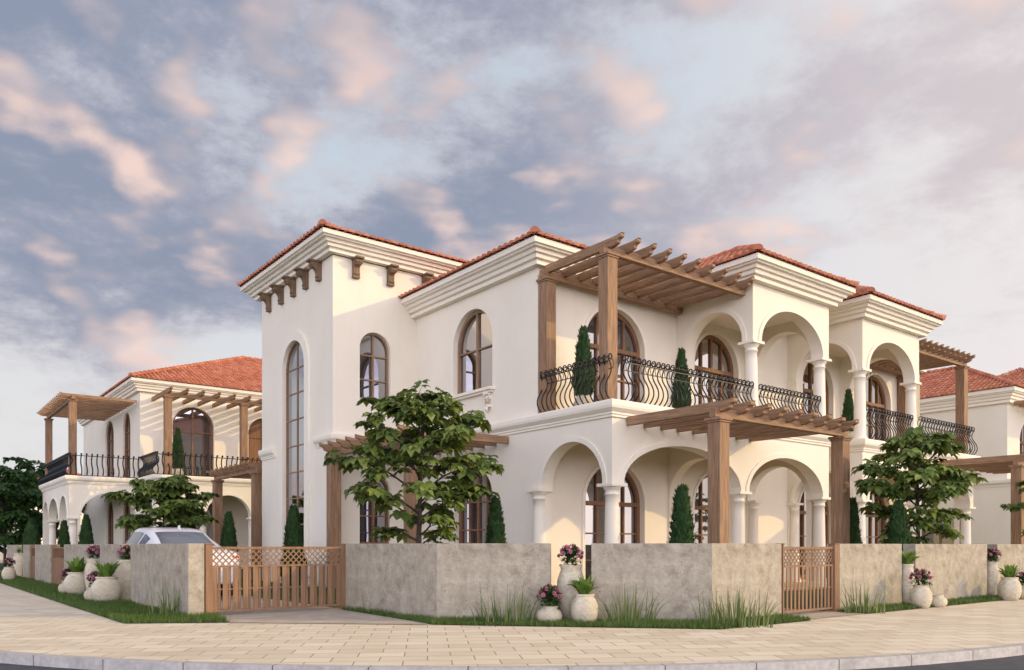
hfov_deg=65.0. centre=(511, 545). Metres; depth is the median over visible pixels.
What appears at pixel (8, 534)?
garden tree
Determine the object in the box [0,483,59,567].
garden tree
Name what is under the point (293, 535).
conifer
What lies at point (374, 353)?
window
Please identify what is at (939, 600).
vase
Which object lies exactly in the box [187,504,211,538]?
door
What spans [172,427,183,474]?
potted cypress tree
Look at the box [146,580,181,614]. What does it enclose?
reed tuft
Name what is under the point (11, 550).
plot wall
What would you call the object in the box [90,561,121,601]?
planter
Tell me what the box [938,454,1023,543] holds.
pergola
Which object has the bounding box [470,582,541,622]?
reed tuft
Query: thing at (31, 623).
pavement
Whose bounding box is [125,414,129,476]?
door
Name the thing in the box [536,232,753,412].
pergola
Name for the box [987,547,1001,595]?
planter
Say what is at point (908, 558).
planter
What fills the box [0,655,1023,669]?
road
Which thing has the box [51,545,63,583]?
gate
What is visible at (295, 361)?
window
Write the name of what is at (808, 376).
door
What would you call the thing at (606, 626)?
turf
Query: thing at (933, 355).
pergola
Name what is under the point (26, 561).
plot wall
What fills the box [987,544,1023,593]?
plot wall
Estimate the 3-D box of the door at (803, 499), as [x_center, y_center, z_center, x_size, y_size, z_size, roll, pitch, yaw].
[9.373,-0.480,25.204,1.900,3.040,0.090,0,0,-38]
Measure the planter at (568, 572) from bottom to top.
1.136 m
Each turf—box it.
[73,606,206,622]
[444,619,806,628]
[842,600,995,612]
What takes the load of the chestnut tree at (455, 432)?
on the garden soil
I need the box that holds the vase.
[931,594,947,606]
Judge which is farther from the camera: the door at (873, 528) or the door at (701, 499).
the door at (873, 528)
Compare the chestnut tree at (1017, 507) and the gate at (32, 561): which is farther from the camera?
the gate at (32, 561)
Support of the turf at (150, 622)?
on the pavement
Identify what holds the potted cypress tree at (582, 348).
on the villa at (351, 317)
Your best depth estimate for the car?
16.74 m
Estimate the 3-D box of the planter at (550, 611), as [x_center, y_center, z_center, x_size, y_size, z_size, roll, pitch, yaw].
[0.536,0.813,11.393,0.434,0.574,0.421,0,0,-38]
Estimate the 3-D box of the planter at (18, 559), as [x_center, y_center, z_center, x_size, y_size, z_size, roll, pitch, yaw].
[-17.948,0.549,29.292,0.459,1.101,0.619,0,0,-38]
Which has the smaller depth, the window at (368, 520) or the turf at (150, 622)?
the turf at (150, 622)
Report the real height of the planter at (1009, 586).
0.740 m
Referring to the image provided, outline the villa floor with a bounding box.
[555,580,826,596]
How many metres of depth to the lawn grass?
12.10 m
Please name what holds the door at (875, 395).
in the villa at (351, 317)
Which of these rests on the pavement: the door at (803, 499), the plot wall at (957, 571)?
the plot wall at (957, 571)
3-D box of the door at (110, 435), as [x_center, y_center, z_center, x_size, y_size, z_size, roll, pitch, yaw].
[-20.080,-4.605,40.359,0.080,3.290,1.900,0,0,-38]
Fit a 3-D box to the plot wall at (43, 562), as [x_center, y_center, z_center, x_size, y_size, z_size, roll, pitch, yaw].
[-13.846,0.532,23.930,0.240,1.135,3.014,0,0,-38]
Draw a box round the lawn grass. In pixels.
[0,571,1001,628]
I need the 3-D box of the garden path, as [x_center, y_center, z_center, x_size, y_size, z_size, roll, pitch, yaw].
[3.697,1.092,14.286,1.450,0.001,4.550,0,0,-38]
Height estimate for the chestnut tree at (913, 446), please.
3.524 m
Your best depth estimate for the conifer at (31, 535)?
33.81 m
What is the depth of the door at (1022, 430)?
35.20 m
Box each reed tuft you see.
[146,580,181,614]
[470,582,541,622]
[596,583,672,623]
[693,588,784,627]
[839,579,885,613]
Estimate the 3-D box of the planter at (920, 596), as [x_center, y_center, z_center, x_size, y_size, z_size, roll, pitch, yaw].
[7.218,0.742,14.199,0.440,0.715,0.435,0,0,-38]
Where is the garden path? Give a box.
[784,608,861,618]
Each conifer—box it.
[20,518,40,552]
[57,520,70,557]
[78,514,93,543]
[219,511,238,552]
[279,504,307,585]
[484,497,505,542]
[666,483,694,542]
[850,497,862,543]
[885,499,911,563]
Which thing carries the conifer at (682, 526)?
on the garden soil
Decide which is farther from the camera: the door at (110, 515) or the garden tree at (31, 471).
the garden tree at (31, 471)
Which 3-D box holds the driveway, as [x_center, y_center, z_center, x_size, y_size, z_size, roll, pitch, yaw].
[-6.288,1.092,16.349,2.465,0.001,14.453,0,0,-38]
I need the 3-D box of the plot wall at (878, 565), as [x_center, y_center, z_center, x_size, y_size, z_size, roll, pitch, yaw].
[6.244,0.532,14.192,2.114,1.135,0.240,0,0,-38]
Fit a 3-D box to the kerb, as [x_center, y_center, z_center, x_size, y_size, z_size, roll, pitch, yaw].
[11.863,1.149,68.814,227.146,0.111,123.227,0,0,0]
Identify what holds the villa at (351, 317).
on the garden soil
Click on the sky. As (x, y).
(155, 155)
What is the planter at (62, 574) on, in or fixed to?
on the turf
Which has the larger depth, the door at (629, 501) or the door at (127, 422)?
the door at (127, 422)
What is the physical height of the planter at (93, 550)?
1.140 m
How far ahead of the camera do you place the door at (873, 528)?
27.59 m
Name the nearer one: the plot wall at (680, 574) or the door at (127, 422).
the plot wall at (680, 574)
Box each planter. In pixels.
[1,557,15,579]
[12,546,22,575]
[58,568,71,592]
[63,557,86,593]
[84,544,99,589]
[84,570,99,599]
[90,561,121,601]
[115,544,130,600]
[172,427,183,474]
[536,584,562,622]
[557,543,585,620]
[569,574,598,623]
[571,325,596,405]
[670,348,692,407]
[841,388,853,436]
[902,550,920,602]
[908,568,932,607]
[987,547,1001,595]
[997,564,1023,600]
[1015,572,1023,598]
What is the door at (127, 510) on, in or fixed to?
in the villa at (122, 449)
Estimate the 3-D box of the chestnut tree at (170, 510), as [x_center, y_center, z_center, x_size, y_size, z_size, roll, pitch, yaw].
[-10.348,-0.519,24.086,3.199,3.243,3.106,0,0,-38]
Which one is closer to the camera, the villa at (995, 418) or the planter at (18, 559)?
the planter at (18, 559)
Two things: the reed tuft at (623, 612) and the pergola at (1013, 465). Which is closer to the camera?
the reed tuft at (623, 612)
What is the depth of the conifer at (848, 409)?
23.31 m
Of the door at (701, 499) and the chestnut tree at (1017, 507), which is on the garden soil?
the chestnut tree at (1017, 507)
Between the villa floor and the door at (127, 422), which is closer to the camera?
the villa floor
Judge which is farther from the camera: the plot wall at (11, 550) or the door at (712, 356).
the plot wall at (11, 550)
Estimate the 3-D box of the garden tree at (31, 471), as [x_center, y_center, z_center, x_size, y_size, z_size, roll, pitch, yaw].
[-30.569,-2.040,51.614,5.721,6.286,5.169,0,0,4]
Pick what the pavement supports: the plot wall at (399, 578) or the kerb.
the plot wall at (399, 578)
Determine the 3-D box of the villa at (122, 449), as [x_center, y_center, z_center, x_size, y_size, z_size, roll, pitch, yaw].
[-14.111,-4.802,44.574,20.717,11.804,17.487,0,0,-38]
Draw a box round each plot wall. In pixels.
[7,545,21,566]
[23,545,29,578]
[35,545,59,584]
[64,544,99,576]
[100,544,130,575]
[131,543,203,614]
[346,543,436,617]
[437,543,550,619]
[591,543,711,621]
[712,543,780,619]
[827,544,901,610]
[903,544,986,599]
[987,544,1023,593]
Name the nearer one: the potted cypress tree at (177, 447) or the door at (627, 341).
the door at (627, 341)
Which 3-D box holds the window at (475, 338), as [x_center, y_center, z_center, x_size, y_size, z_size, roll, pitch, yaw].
[-0.862,-4.900,20.324,0.080,2.080,1.720,0,0,-38]
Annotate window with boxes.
[286,341,303,546]
[360,333,388,398]
[360,477,388,543]
[458,310,491,393]
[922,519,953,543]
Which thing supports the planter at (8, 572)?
on the turf
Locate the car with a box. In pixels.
[124,525,239,595]
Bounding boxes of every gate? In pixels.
[30,545,34,578]
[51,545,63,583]
[204,543,346,613]
[777,543,839,614]
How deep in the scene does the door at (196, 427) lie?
37.01 m
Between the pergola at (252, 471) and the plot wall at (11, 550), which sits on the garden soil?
the pergola at (252, 471)
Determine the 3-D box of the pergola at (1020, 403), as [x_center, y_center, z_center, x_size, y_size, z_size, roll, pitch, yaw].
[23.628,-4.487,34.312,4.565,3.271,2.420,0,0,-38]
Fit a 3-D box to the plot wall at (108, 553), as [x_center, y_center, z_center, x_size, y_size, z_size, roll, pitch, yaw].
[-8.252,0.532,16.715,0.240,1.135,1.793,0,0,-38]
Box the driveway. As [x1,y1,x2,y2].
[214,595,427,623]
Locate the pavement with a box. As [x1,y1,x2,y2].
[0,552,1023,665]
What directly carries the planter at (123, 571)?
on the pavement
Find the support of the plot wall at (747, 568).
on the pavement
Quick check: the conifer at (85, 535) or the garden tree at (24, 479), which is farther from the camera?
the garden tree at (24, 479)
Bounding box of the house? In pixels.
[6,469,82,548]
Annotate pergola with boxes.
[37,392,136,474]
[151,386,261,473]
[206,461,261,579]
[319,424,508,588]
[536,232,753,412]
[626,397,858,543]
[869,338,974,453]
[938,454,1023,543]
[1014,400,1023,406]
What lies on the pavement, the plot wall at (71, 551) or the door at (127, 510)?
the plot wall at (71, 551)
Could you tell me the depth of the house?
87.32 m
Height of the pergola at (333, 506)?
3.701 m
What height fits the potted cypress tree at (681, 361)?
1.937 m
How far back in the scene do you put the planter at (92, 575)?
15.76 m
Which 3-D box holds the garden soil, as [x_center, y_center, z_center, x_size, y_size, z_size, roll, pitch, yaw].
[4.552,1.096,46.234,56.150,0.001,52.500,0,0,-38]
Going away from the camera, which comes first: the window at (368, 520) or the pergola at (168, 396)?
the window at (368, 520)
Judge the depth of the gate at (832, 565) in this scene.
13.01 m
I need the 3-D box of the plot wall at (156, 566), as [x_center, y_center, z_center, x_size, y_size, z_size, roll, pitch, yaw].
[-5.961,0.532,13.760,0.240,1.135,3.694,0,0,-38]
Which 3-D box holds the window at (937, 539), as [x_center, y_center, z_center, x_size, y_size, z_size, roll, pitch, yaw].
[19.288,-0.255,36.209,0.080,2.490,1.600,0,0,-38]
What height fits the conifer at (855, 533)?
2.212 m
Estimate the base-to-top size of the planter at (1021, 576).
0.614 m
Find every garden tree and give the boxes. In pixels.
[0,456,86,542]
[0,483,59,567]
[0,501,20,537]
[5,468,82,540]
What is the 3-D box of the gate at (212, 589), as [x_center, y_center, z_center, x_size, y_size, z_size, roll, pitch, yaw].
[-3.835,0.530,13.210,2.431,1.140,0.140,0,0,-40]
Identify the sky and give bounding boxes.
[0,0,1023,546]
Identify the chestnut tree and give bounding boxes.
[100,475,220,533]
[323,379,504,542]
[850,427,987,543]
[1000,480,1023,536]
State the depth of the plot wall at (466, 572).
11.70 m
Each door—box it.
[107,422,113,475]
[108,502,112,543]
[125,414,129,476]
[125,503,129,541]
[173,408,212,475]
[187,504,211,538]
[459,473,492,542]
[585,469,639,580]
[587,312,639,402]
[695,335,733,404]
[695,476,707,542]
[800,490,828,578]
[803,363,828,414]
[865,376,885,440]
[865,490,885,543]
[1020,425,1023,453]
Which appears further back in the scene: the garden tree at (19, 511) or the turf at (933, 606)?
the garden tree at (19, 511)
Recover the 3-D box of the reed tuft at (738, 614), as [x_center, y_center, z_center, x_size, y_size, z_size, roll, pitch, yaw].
[3.107,0.828,10.944,1.483,0.544,0.505,0,0,-5]
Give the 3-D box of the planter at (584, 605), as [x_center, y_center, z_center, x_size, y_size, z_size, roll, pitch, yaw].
[1.014,0.747,11.309,0.424,0.706,0.546,0,0,-9]
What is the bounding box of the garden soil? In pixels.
[0,563,826,610]
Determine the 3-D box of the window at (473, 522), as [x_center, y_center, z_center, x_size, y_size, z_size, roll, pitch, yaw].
[-0.839,-0.485,20.289,0.080,2.970,1.680,0,0,-38]
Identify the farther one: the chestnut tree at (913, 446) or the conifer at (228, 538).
the conifer at (228, 538)
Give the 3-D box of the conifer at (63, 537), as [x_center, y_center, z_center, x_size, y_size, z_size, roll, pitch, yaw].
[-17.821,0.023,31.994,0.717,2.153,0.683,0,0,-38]
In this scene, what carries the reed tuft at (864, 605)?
on the turf at (933, 606)
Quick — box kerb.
[0,643,1023,669]
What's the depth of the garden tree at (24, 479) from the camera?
43.10 m
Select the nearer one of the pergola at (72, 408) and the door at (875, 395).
the door at (875, 395)
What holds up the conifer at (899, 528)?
on the garden soil
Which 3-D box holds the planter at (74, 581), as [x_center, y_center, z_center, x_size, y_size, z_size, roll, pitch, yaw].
[-9.618,0.664,17.861,0.670,0.872,0.609,0,0,-22]
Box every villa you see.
[39,356,261,568]
[237,219,980,588]
[920,366,1023,543]
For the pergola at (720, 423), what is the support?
on the garden soil
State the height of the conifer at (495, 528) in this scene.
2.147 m

